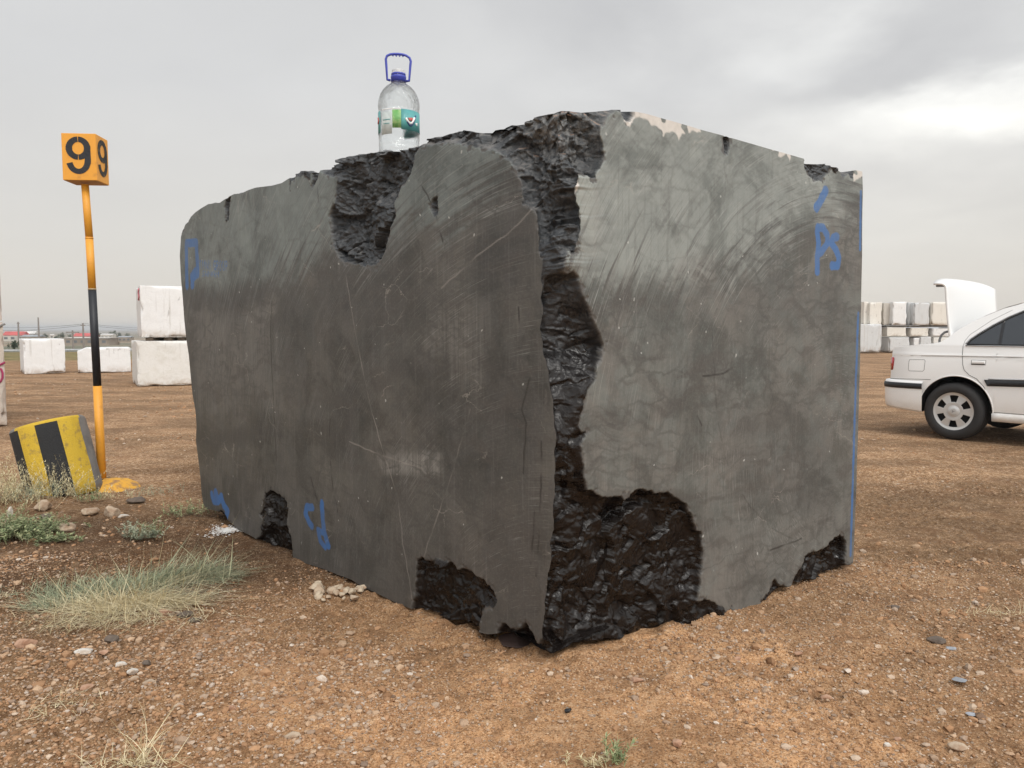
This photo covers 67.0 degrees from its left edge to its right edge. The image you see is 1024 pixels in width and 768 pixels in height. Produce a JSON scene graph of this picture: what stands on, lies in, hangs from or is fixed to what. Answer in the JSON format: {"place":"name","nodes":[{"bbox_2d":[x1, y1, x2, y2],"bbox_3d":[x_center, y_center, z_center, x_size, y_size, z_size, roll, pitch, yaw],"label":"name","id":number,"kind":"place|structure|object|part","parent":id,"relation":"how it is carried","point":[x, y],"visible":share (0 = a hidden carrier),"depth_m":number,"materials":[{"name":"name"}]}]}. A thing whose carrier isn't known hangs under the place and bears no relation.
{"place":"outdoors","nodes":[
{"label":"outdoors","id":0,"kind":"place"},
{"bbox_2d":[0,330,1023,767],"bbox_3d":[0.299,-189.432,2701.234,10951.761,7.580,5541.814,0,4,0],"label":"ground","id":1,"kind":"structure","parent":0,"point":[940,522],"depth_m":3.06,"materials":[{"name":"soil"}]},
{"bbox_2d":[0,322,6,425],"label":"travertine block","id":2,"kind":"object","parent":1,"relation":"on","point":[3,416],"depth_m":9.68,"materials":[{"name":"stone"}]},
{"bbox_2d":[0,282,1,320],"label":"travertine block","id":3,"kind":"object","parent":2,"relation":"on","point":[0,304],"depth_m":9.73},
{"bbox_2d":[7,506,12,516],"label":"loose stone","id":4,"kind":"object","parent":1,"relation":"on","point":[10,509],"visible":0.62,"depth_m":4.87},
{"bbox_2d":[7,340,18,348],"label":"leafy tree","id":5,"kind":"object","parent":1,"relation":"on","point":[14,345],"visible":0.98,"depth_m":59.86,"materials":[{"name":"green plant"}]},
{"bbox_2d":[0,501,30,524],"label":"leafy weed","id":6,"kind":"object","parent":1,"relation":"on","point":[13,517],"visible":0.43,"depth_m":4.64,"materials":[{"name":"green plant"}]},
{"bbox_2d":[3,331,29,340],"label":"warehouse","id":7,"kind":"structure","parent":1,"relation":"on","point":[10,335],"depth_m":239.81,"materials":[{"name":"metal"}]},
{"bbox_2d":[17,322,19,340],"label":"utility pole","id":8,"kind":"object","parent":1,"relation":"on","point":[18,323],"visible":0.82,"depth_m":189.41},
{"bbox_2d":[14,639,37,648],"bbox_3d":[-1.873,0.997,2.983,0.056,0.038,0.070,3,5,33],"label":"loose stone","id":9,"kind":"object","parent":1,"relation":"on","point":[21,643],"visible":0.91,"depth_m":2.96,"materials":[{"name":"stone"}]},
{"bbox_2d":[0,510,59,543],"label":"leafy weed","id":10,"kind":"object","parent":1,"relation":"on","point":[5,528],"visible":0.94,"depth_m":4.40,"materials":[{"name":"green plant"}]},
{"bbox_2d":[27,331,37,334],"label":"warehouse","id":11,"kind":"structure","parent":1,"relation":"on","point":[33,332],"depth_m":289.90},
{"bbox_2d":[21,335,45,338],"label":"warehouse","id":12,"kind":"structure","parent":1,"relation":"on","point":[30,336],"depth_m":214.63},
{"bbox_2d":[37,317,39,337],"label":"utility pole","id":13,"kind":"object","parent":1,"relation":"on","point":[38,328],"visible":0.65,"depth_m":199.35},
{"bbox_2d":[19,338,64,373],"bbox_3d":[-13.020,-0.786,21.433,0.972,0.943,1.611,-3,5,-35],"label":"marble block","id":14,"kind":"object","parent":1,"relation":"on","point":[41,355],"depth_m":20.79,"materials":[{"name":"stone"}]},
{"bbox_2d":[33,499,51,510],"bbox_3d":[-3.036,0.785,5.000,0.106,0.079,0.084,-1,4,-20],"label":"loose stone","id":15,"kind":"object","parent":1,"relation":"on","point":[44,504],"visible":0.99,"depth_m":4.98,"materials":[{"name":"stone"}]},
{"bbox_2d":[0,475,90,505],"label":"leafy weed","id":16,"kind":"object","parent":1,"relation":"on","point":[53,485],"visible":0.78,"depth_m":5.27,"materials":[{"name":"plant"}]},
{"bbox_2d":[0,512,91,536],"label":"leafy weed","id":17,"kind":"object","parent":1,"relation":"on","point":[45,525],"visible":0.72,"depth_m":4.53,"materials":[{"name":"green plant"}]},
{"bbox_2d":[1,455,104,495],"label":"dry weed","id":18,"kind":"object","parent":1,"relation":"on","point":[35,481],"visible":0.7,"depth_m":5.45,"materials":[{"name":"plant"}]},
{"bbox_2d":[9,415,102,496],"bbox_3d":[-3.377,0.574,5.754,0.626,0.694,0.547,0,4,0],"label":"concrete barrier","id":19,"kind":"object","parent":1,"relation":"on","point":[66,439],"visible":0.75,"depth_m":5.56,"materials":[{"name":"yellow paint"}]},
{"bbox_2d":[0,450,112,510],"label":"dry weed","id":20,"kind":"object","parent":1,"relation":"on","point":[11,488],"visible":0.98,"depth_m":5.19,"materials":[{"name":"plant"}]},
{"bbox_2d":[30,531,85,546],"bbox_3d":[-2.554,0.852,4.348,0.281,0.053,0.244,-3,5,-33],"label":"leafy weed","id":21,"kind":"object","parent":1,"relation":"on","point":[59,536],"visible":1,"depth_m":4.33,"materials":[{"name":"green plant"}]},
{"bbox_2d":[23,670,102,725],"bbox_3d":[-1.437,0.975,2.464,0.289,0.124,0.296,-4,6,-45],"label":"straw tuft","id":22,"kind":"object","parent":1,"relation":"on","point":[58,704],"visible":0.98,"depth_m":2.48,"materials":[{"name":"plant"}]},
{"bbox_2d":[54,522,75,531],"bbox_3d":[-2.642,0.848,4.567,0.119,0.051,0.108,-2,5,-27],"label":"loose stone","id":23,"kind":"object","parent":1,"relation":"on","point":[64,527],"visible":0.81,"depth_m":4.54,"materials":[{"name":"stone"}]},
{"bbox_2d":[4,348,131,351],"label":"guard rail","id":24,"kind":"object","parent":1,"relation":"on","point":[66,350],"visible":0.09,"depth_m":43.18,"materials":[{"name":"metal"}]},
{"bbox_2d":[66,330,78,348],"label":"utility pole","id":25,"kind":"object","parent":1,"relation":"on","point":[72,332],"visible":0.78,"depth_m":114.71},
{"bbox_2d":[46,481,105,497],"bbox_3d":[-3.108,0.733,5.428,0.523,0.117,0.269,0,4,0],"label":"dry weed","id":26,"kind":"object","parent":1,"relation":"on","point":[70,492],"visible":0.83,"depth_m":5.43,"materials":[{"name":"plant"}]},
{"bbox_2d":[74,333,89,336],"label":"warehouse","id":27,"kind":"structure","parent":1,"relation":"on","point":[80,334],"depth_m":249.88,"materials":[{"name":"metal"}]},
{"bbox_2d":[80,323,84,347],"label":"utility pole","id":28,"kind":"object","parent":1,"relation":"on","point":[83,339],"visible":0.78,"depth_m":119.66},
{"bbox_2d":[74,648,92,654],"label":"loose stone","id":29,"kind":"object","parent":1,"relation":"on","point":[85,651],"visible":0.99,"depth_m":2.90,"materials":[{"name":"stone"}]},
{"bbox_2d":[80,684,94,690],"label":"loose stone","id":30,"kind":"object","parent":1,"relation":"on","point":[84,687],"visible":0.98,"depth_m":2.59,"materials":[{"name":"stone"}]},
{"bbox_2d":[71,486,105,501],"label":"leafy weed","id":31,"kind":"object","parent":1,"relation":"on","point":[91,498],"visible":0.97,"depth_m":5.27,"materials":[{"name":"green plant"}]},
{"bbox_2d":[81,507,99,514],"bbox_3d":[-2.672,0.809,4.904,0.104,0.047,0.083,0,4,0],"label":"loose stone","id":32,"kind":"object","parent":1,"relation":"on","point":[88,511],"visible":1,"depth_m":4.88,"materials":[{"name":"stone"}]},
{"bbox_2d":[64,337,118,344],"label":"warehouse","id":33,"kind":"structure","parent":1,"relation":"on","point":[102,341],"depth_m":199.76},
{"bbox_2d":[61,133,139,492],"bbox_3d":[-3.131,-0.460,5.862,0.560,2.787,0.560,0,4,0],"label":"sign pole","id":34,"kind":"object","parent":1,"relation":"on","point":[84,161],"visible":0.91,"depth_m":5.82,"materials":[{"name":"metal"}]},
{"bbox_2d":[77,347,130,372],"bbox_3d":[-11.588,-0.700,21.982,1.312,0.692,1.310,-2,5,-29],"label":"marble block","id":35,"kind":"object","parent":1,"relation":"on","point":[115,359],"depth_m":21.47,"materials":[{"name":"stone"}]},
{"bbox_2d":[99,650,108,654],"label":"loose stone","id":36,"kind":"object","parent":1,"relation":"on","point":[103,652],"visible":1,"depth_m":2.89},
{"bbox_2d":[100,334,115,336],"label":"warehouse","id":37,"kind":"structure","parent":1,"relation":"on","point":[107,335],"depth_m":244.55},
{"bbox_2d":[104,634,118,642],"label":"loose stone","id":38,"kind":"object","parent":1,"relation":"on","point":[110,638],"visible":1,"depth_m":3.01,"materials":[{"name":"stone"}]},
{"bbox_2d":[104,506,119,516],"bbox_3d":[-2.527,0.809,4.877,0.111,0.094,0.088,1,4,17],"label":"loose stone","id":39,"kind":"object","parent":1,"relation":"on","point":[110,511],"visible":0.9,"depth_m":4.85,"materials":[{"name":"stone"}]},
{"bbox_2d":[115,661,126,666],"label":"loose stone","id":40,"kind":"object","parent":1,"relation":"on","point":[120,663],"visible":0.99,"depth_m":2.77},
{"bbox_2d":[118,514,128,517],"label":"loose stone","id":41,"kind":"object","parent":1,"relation":"on","point":[122,515],"visible":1,"depth_m":4.86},
{"bbox_2d":[103,487,148,499],"bbox_3d":[-2.705,0.751,5.410,0.309,0.096,0.203,-3,5,-32],"label":"leafy weed","id":42,"kind":"object","parent":1,"relation":"on","point":[131,496],"visible":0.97,"depth_m":5.40,"materials":[{"name":"plant"}]},
{"bbox_2d":[118,336,133,341],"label":"warehouse","id":43,"kind":"structure","parent":1,"relation":"on","point":[125,338],"depth_m":204.70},
{"bbox_2d":[63,698,193,767],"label":"straw tuft","id":44,"kind":"object","parent":1,"relation":"on","point":[143,755],"visible":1,"depth_m":2.17,"materials":[{"name":"plant"}]},
{"bbox_2d":[127,668,138,674],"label":"loose stone","id":45,"kind":"object","parent":1,"relation":"on","point":[132,671],"visible":1,"depth_m":2.71,"materials":[{"name":"stone"}]},
{"bbox_2d":[128,676,138,680],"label":"loose stone","id":46,"kind":"object","parent":1,"relation":"on","point":[133,678],"visible":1,"depth_m":2.65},
{"bbox_2d":[126,496,145,502],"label":"loose stone","id":47,"kind":"object","parent":1,"relation":"on","point":[140,499],"visible":1,"depth_m":5.26,"materials":[{"name":"stone"}]},
{"bbox_2d":[0,543,272,639],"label":"grass clump","id":48,"kind":"object","parent":1,"relation":"on","point":[112,601],"visible":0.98,"depth_m":3.40,"materials":[{"name":"plant"}]},
{"bbox_2d":[115,519,169,539],"bbox_3d":[-2.104,0.830,4.387,0.315,0.105,0.146,2,4,21],"label":"leafy weed","id":49,"kind":"object","parent":1,"relation":"on","point":[131,532],"visible":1,"depth_m":4.39,"materials":[{"name":"plant"}]},
{"bbox_2d":[142,660,150,665],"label":"loose stone","id":50,"kind":"object","parent":1,"relation":"on","point":[146,662],"visible":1,"depth_m":2.77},
{"bbox_2d":[142,679,155,684],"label":"loose stone","id":51,"kind":"object","parent":1,"relation":"on","point":[153,681],"visible":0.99,"depth_m":2.62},
{"bbox_2d":[135,515,163,534],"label":"leafy weed","id":52,"kind":"object","parent":1,"relation":"on","point":[160,532],"visible":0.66,"depth_m":4.48,"materials":[{"name":"green plant"}]},
{"bbox_2d":[127,482,184,495],"bbox_3d":[-2.585,0.753,5.619,0.409,0.099,0.272,0,4,0],"label":"leafy weed","id":53,"kind":"object","parent":1,"relation":"on","point":[154,489],"visible":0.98,"depth_m":5.60,"materials":[{"name":"plant"}]},
{"bbox_2d":[131,340,190,385],"bbox_3d":[-7.603,-0.494,17.225,1.465,0.962,1.511,-2,5,-30],"label":"marble block","id":54,"kind":"object","parent":1,"relation":"on","point":[157,363],"depth_m":16.48,"materials":[{"name":"stone"}]},
{"bbox_2d":[145,337,163,340],"bbox_3d":[-7.699,-0.968,16.707,0.140,0.075,0.620,0,4,0],"label":"wood spacer","id":55,"kind":"object","parent":54,"relation":"on","point":[155,339],"visible":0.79,"depth_m":16.59,"materials":[{"name":"wood"}]},
{"bbox_2d":[164,337,177,340],"bbox_3d":[-7.401,-0.983,16.920,0.140,0.075,0.620,0,4,0],"label":"wood spacer","id":56,"kind":"object","parent":54,"relation":"on","point":[170,338],"visible":0.79,"depth_m":16.64,"materials":[{"name":"wood"}]},
{"bbox_2d":[136,285,185,337],"bbox_3d":[-7.540,-1.587,17.119,1.367,1.105,1.260,-2,5,-29],"label":"marble block","id":57,"kind":"object","parent":56,"relation":"on","point":[160,311],"depth_m":16.47,"materials":[{"name":"stone"}]},
{"bbox_2d":[178,337,185,340],"bbox_3d":[-7.178,-0.994,17.075,0.140,0.075,0.620,0,4,0],"label":"wood spacer","id":58,"kind":"object","parent":54,"relation":"on","point":[181,338],"visible":0.46,"depth_m":16.77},
{"bbox_2d":[159,609,171,615],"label":"loose stone","id":59,"kind":"object","parent":1,"relation":"on","point":[163,611],"visible":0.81,"depth_m":3.29,"materials":[{"name":"stone"}]},
{"bbox_2d":[81,518,275,608],"bbox_3d":[-1.557,0.760,3.678,0.846,0.379,0.804,0,4,0],"label":"grass clump","id":60,"kind":"object","parent":1,"relation":"on","point":[217,571],"visible":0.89,"depth_m":3.75,"materials":[{"name":"plant"}]},
{"bbox_2d":[176,611,192,618],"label":"loose stone","id":61,"kind":"object","parent":1,"relation":"on","point":[187,614],"visible":0.96,"depth_m":3.26,"materials":[{"name":"stone"}]},
{"bbox_2d":[161,498,217,517],"bbox_3d":[-2.082,0.795,5.062,0.395,0.099,0.293,-2,5,-28],"label":"leafy weed","id":62,"kind":"object","parent":1,"relation":"on","point":[190,510],"visible":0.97,"depth_m":5.01,"materials":[{"name":"green plant"}]},
{"bbox_2d":[188,617,200,622],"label":"loose stone","id":63,"kind":"object","parent":1,"relation":"on","point":[194,620],"visible":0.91,"depth_m":3.21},
{"bbox_2d":[197,523,241,537],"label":"stone dust","id":64,"kind":"object","parent":1,"relation":"on","point":[232,528],"visible":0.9,"depth_m":4.65,"materials":[{"name":"stone"}]},
{"bbox_2d":[229,705,236,710],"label":"loose stone","id":65,"kind":"object","parent":1,"relation":"on","point":[231,707],"visible":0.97,"depth_m":2.45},
{"bbox_2d":[284,731,299,738],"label":"loose stone","id":66,"kind":"object","parent":1,"relation":"on","point":[292,734],"visible":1,"depth_m":2.31,"materials":[{"name":"stone"}]},
{"bbox_2d":[309,582,322,589],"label":"loose stone","id":67,"kind":"object","parent":1,"relation":"on","point":[314,585],"visible":0.56,"depth_m":3.60,"materials":[{"name":"stone"}]},
{"bbox_2d":[314,594,322,599],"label":"loose stone","id":68,"kind":"object","parent":1,"relation":"on","point":[319,597],"visible":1,"depth_m":3.48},
{"bbox_2d":[314,585,324,593],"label":"loose stone","id":69,"kind":"object","parent":1,"relation":"on","point":[319,588],"visible":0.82,"depth_m":3.54,"materials":[{"name":"stone"}]},
{"bbox_2d":[326,586,335,594],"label":"loose stone","id":70,"kind":"object","parent":1,"relation":"on","point":[329,591],"visible":0.87,"depth_m":3.54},
{"bbox_2d":[332,589,339,595],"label":"loose stone","id":71,"kind":"object","parent":1,"relation":"on","point":[336,592],"visible":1,"depth_m":3.54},
{"bbox_2d":[342,587,349,593],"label":"loose stone","id":72,"kind":"object","parent":1,"relation":"on","point":[345,590],"visible":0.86,"depth_m":3.57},
{"bbox_2d":[348,588,355,594],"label":"loose stone","id":73,"kind":"object","parent":1,"relation":"on","point":[351,591],"visible":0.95,"depth_m":3.54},
{"bbox_2d":[350,595,358,599],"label":"loose stone","id":74,"kind":"object","parent":1,"relation":"on","point":[353,597],"visible":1,"depth_m":3.47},
{"bbox_2d":[357,587,363,592],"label":"loose stone","id":75,"kind":"object","parent":1,"relation":"on","point":[360,590],"visible":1,"depth_m":3.57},
{"bbox_2d":[498,632,531,647],"bbox_3d":[0.026,0.993,2.979,0.135,0.050,0.119,-1,4,-19],"label":"loose stone","id":76,"kind":"object","parent":1,"relation":"on","point":[511,639],"visible":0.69,"depth_m":2.96,"materials":[{"name":"stone"}]},
{"bbox_2d":[180,110,862,653],"bbox_3d":[-0.188,-0.115,4.572,2.180,2.052,3.648,-4,6,-43],"label":"marble block","id":77,"kind":"object","parent":1,"relation":"on","point":[554,382],"depth_m":3.20,"materials":[{"name":"stone"}]},
{"bbox_2d":[377,53,419,161],"bbox_3d":[-0.509,-1.240,3.480,0.186,0.485,0.186,0,4,0],"label":"water bottle","id":78,"kind":"object","parent":77,"relation":"on","point":[398,123],"visible":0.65,"depth_m":3.41,"materials":[{"name":"clear plastic"}]},
{"bbox_2d":[561,750,613,767],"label":"dry weed","id":79,"kind":"object","parent":1,"relation":"on","point":[594,762],"visible":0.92,"depth_m":2.15,"materials":[{"name":"plant"}]},
{"bbox_2d":[601,732,636,766],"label":"leafy weed","id":80,"kind":"object","parent":1,"relation":"on","point":[616,754],"visible":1,"depth_m":2.16,"materials":[{"name":"green plant"}]},
{"bbox_2d":[631,677,643,682],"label":"loose stone","id":81,"kind":"object","parent":1,"relation":"on","point":[635,679],"visible":1,"depth_m":2.63,"materials":[{"name":"stone"}]},
{"bbox_2d":[672,739,681,747],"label":"loose stone","id":82,"kind":"object","parent":1,"relation":"on","point":[677,742],"visible":1,"depth_m":2.25,"materials":[{"name":"stone"}]},
{"bbox_2d":[794,651,802,655],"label":"loose stone","id":83,"kind":"object","parent":1,"relation":"on","point":[797,653],"visible":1,"depth_m":2.89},
{"bbox_2d":[820,694,831,698],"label":"loose stone","id":84,"kind":"object","parent":1,"relation":"on","point":[826,696],"visible":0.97,"depth_m":2.54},
{"bbox_2d":[860,324,881,351],"bbox_3d":[17.629,-2.296,38.686,1.087,1.402,1.310,0,4,0],"label":"marble block","id":85,"kind":"object","parent":1,"relation":"on","point":[870,339],"depth_m":38.04,"materials":[{"name":"stone"}]},
{"bbox_2d":[861,302,868,323],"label":"marble block","id":86,"kind":"object","parent":85,"relation":"on","point":[864,311],"depth_m":38.57,"materials":[{"name":"stone"}]},
{"bbox_2d":[867,302,881,323],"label":"marble block","id":87,"kind":"object","parent":85,"relation":"on","point":[874,312],"depth_m":38.35,"materials":[{"name":"stone"}]},
{"bbox_2d":[880,337,908,351],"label":"marble block","id":88,"kind":"object","parent":1,"relation":"on","point":[889,344],"depth_m":38.46,"materials":[{"name":"stone"}]},
{"bbox_2d":[881,327,905,335],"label":"marble block","id":89,"kind":"object","parent":88,"relation":"on","point":[893,331],"depth_m":38.52,"materials":[{"name":"stone"}]},
{"bbox_2d":[883,302,906,324],"bbox_3d":[19.215,-3.540,38.998,0.716,1.167,1.311,0,4,0],"label":"marble block","id":90,"kind":"object","parent":89,"relation":"on","point":[898,315],"depth_m":38.36,"materials":[{"name":"stone"}]},
{"bbox_2d":[909,337,930,343],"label":"marble block","id":91,"kind":"object","parent":1,"relation":"on","point":[925,340],"depth_m":38.45,"materials":[{"name":"stone"}]},
{"bbox_2d":[906,328,928,335],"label":"marble block","id":92,"kind":"object","parent":91,"relation":"on","point":[916,331],"depth_m":38.52,"materials":[{"name":"stone"}]},
{"bbox_3d":[20.276,-2.908,39.062,1.048,0.079,1.100,0,4,0],"label":"timber beam","id":93,"kind":"object","parent":92,"relation":"on","visible":0},
{"bbox_2d":[906,302,912,324],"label":"marble block","id":94,"kind":"object","parent":93,"relation":"on","point":[908,313],"depth_m":38.78,"materials":[{"name":"stone"}]},
{"bbox_2d":[910,303,929,324],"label":"marble block","id":95,"kind":"object","parent":93,"relation":"on","point":[919,313],"depth_m":38.36,"materials":[{"name":"stone"}]},
{"bbox_2d":[926,636,945,643],"bbox_3d":[1.661,1.000,3.023,0.056,0.022,0.065,-4,6,-44],"label":"loose stone","id":96,"kind":"object","parent":1,"relation":"on","point":[937,639],"visible":1,"depth_m":3.01,"materials":[{"name":"stone"}]},
{"bbox_2d":[931,337,947,342],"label":"marble block","id":97,"kind":"object","parent":1,"relation":"on","point":[934,339],"depth_m":38.55,"materials":[{"name":"stone"}]},
{"bbox_2d":[928,328,948,335],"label":"marble block","id":98,"kind":"object","parent":97,"relation":"on","point":[935,331],"depth_m":38.52,"materials":[{"name":"stone"}]},
{"bbox_2d":[920,325,946,326],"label":"timber beam","id":99,"kind":"structure","parent":98,"relation":"on","point":[935,325],"depth_m":38.51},
{"bbox_2d":[922,302,946,324],"bbox_3d":[21.268,-3.539,38.997,0.948,1.169,1.309,0,4,0],"label":"marble block","id":100,"kind":"object","parent":99,"relation":"on","point":[937,313],"depth_m":38.36,"materials":[{"name":"stone"}]},
{"bbox_2d":[946,646,955,650],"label":"loose stone","id":101,"kind":"object","parent":1,"relation":"on","point":[950,648],"visible":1,"depth_m":2.94,"materials":[{"name":"stone"}]},
{"bbox_2d":[884,278,1023,439],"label":"parked car","id":102,"kind":"object","parent":1,"relation":"on","point":[964,379],"visible":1,"depth_m":8.47,"materials":[{"name":"white paint"}]},
{"bbox_3d":[5.069,-0.545,8.283,0.101,0.242,0.290,-3,5,-40],"label":"side window","id":103,"kind":"part","parent":102,"relation":"part of","materials":[{"name":"black glass"}]},
{"bbox_3d":[5.651,-0.353,7.510,0.012,0.014,2.290,-3,5,-40],"label":"window frame","id":104,"kind":"part","parent":102,"relation":"part of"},
{"bbox_3d":[5.721,-0.599,7.566,0.193,0.442,2.280,-3,5,-40],"label":"window frame","id":105,"kind":"part","parent":102,"relation":"part of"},
{"bbox_3d":[5.474,-0.607,7.856,0.179,0.427,0.835,-3,5,-40],"label":"side window","id":106,"kind":"part","parent":102,"relation":"part of","materials":[{"name":"black glass"}]},
{"bbox_2d":[947,741,967,750],"bbox_3d":[1.299,1.055,2.253,0.051,0.017,0.038,-1,4,-7],"label":"loose stone","id":107,"kind":"object","parent":1,"relation":"on","point":[956,746],"visible":1,"depth_m":2.25,"materials":[{"name":"stone"}]},
{"bbox_2d":[952,677,966,681],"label":"loose stone","id":108,"kind":"object","parent":1,"relation":"on","point":[958,679],"visible":1,"depth_m":2.68,"materials":[{"name":"stone"}]},
{"bbox_2d":[965,712,974,715],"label":"loose stone","id":109,"kind":"object","parent":1,"relation":"on","point":[970,713],"visible":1,"depth_m":2.45,"materials":[{"name":"stone"}]},
{"bbox_2d":[954,591,1023,618],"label":"straw tuft","id":110,"kind":"object","parent":1,"relation":"on","point":[996,610],"visible":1,"depth_m":3.31,"materials":[{"name":"plant"}]},
{"bbox_2d":[0,0,1023,329],"label":"sky","id":111,"kind":"structure","parent":0,"point":[196,104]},
{"bbox_2d":[909,338,919,344],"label":"marble block","id":112,"kind":"object","parent":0,"point":[913,341],"depth_m":38.56,"materials":[{"name":"stone"}]},
{"bbox_3d":[19.161,-2.908,39.062,1.048,0.079,1.100,0,4,0],"label":"timber beam","id":113,"kind":"object","parent":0,"visible":0},
{"bbox_2d":[881,303,889,324],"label":"marble block","id":114,"kind":"object","parent":113,"relation":"on","point":[885,313],"depth_m":38.66,"materials":[{"name":"stone"}]}
]}

